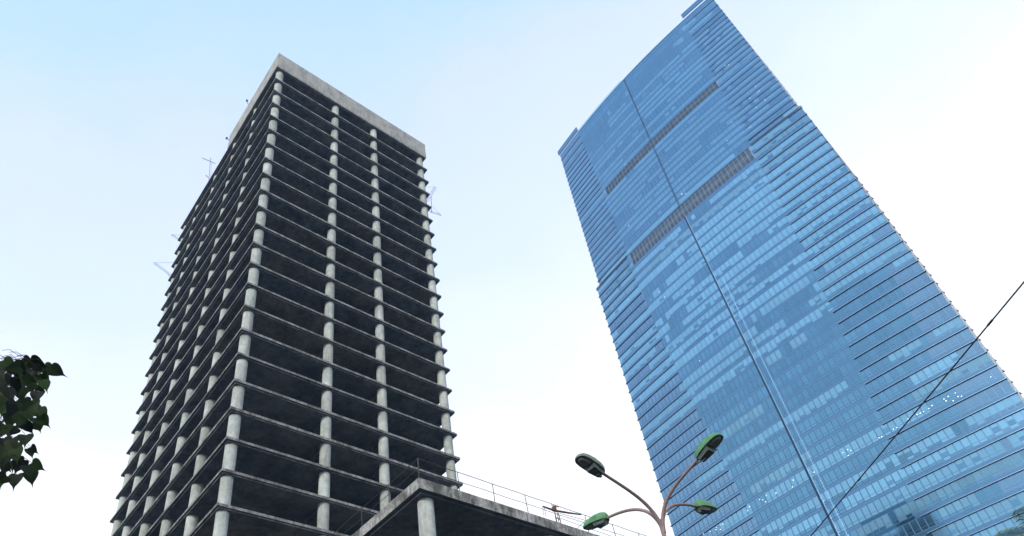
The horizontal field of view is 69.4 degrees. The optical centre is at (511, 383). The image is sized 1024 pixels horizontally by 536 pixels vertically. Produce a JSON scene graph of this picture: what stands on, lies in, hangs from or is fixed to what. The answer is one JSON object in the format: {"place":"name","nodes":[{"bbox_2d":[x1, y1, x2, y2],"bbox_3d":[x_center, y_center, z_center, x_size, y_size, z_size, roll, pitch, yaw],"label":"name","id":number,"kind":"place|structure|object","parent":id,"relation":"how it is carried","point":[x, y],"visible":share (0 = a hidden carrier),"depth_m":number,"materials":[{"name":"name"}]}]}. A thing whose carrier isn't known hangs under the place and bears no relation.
{"place":"outdoors","nodes":[
{"label":"outdoors","id":0,"kind":"place"},
{"bbox_2d":[110,53,462,535],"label":"concrete tower","id":1,"kind":"structure","parent":0,"point":[297,372],"depth_m":89.10,"materials":[{"name":"concrete"}]},
{"bbox_2d":[203,157,214,180],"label":"roof derrick","id":2,"kind":"object","parent":1,"relation":"on","point":[211,165],"visible":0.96,"depth_m":130.03,"materials":[{"name":"grey metal"}]},
{"bbox_2d":[429,196,440,215],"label":"net outrigger","id":3,"kind":"object","parent":1,"relation":"attached to","point":[434,208],"visible":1,"depth_m":120.63,"materials":[{"name":"grey metal"}]},
{"bbox_2d":[331,458,645,535],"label":"railing","id":4,"kind":"object","parent":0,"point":[418,506],"visible":0.98,"depth_m":50.09,"materials":[{"name":"metal"}]},
{"bbox_2d":[542,505,580,522],"bbox_3d":[3.802,9.853,55.224,4.226,1.506,0.220,24,-51,-34],"label":"hoist boom","id":5,"kind":"object","parent":4,"relation":"on","point":[554,509],"visible":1,"depth_m":54.95,"materials":[{"name":"metal"}]},
{"bbox_2d":[0,0,1023,535],"label":"sky","id":6,"kind":"structure","parent":0,"point":[111,111],"materials":[{"name":"blue"}]},
{"bbox_2d":[558,0,1023,535],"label":"glass tower","id":7,"kind":"structure","parent":0,"point":[785,319],"depth_m":206.07,"materials":[{"name":"glass"}]},
{"bbox_2d":[810,281,1023,535],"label":"overhead cable","id":8,"kind":"object","parent":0,"point":[984,329],"visible":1,"depth_m":12.51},
{"label":"ground","id":9,"kind":"structure","parent":0,"visible":0},
{"bbox_2d":[0,349,66,490],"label":"broadleaf tree","id":10,"kind":"object","parent":9,"relation":"on","point":[26,371],"visible":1,"depth_m":5.87,"materials":[{"name":"green plant"}]},
{"bbox_2d":[575,433,722,535],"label":"street lamp","id":11,"kind":"object","parent":9,"relation":"on","point":[707,446],"visible":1,"depth_m":13.96,"materials":[{"name":"green metal"}]},
{"bbox_2d":[994,506,1023,535],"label":"palm tree","id":12,"kind":"object","parent":9,"relation":"on","point":[1010,528],"visible":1,"depth_m":17.06,"materials":[{"name":"green plant"}]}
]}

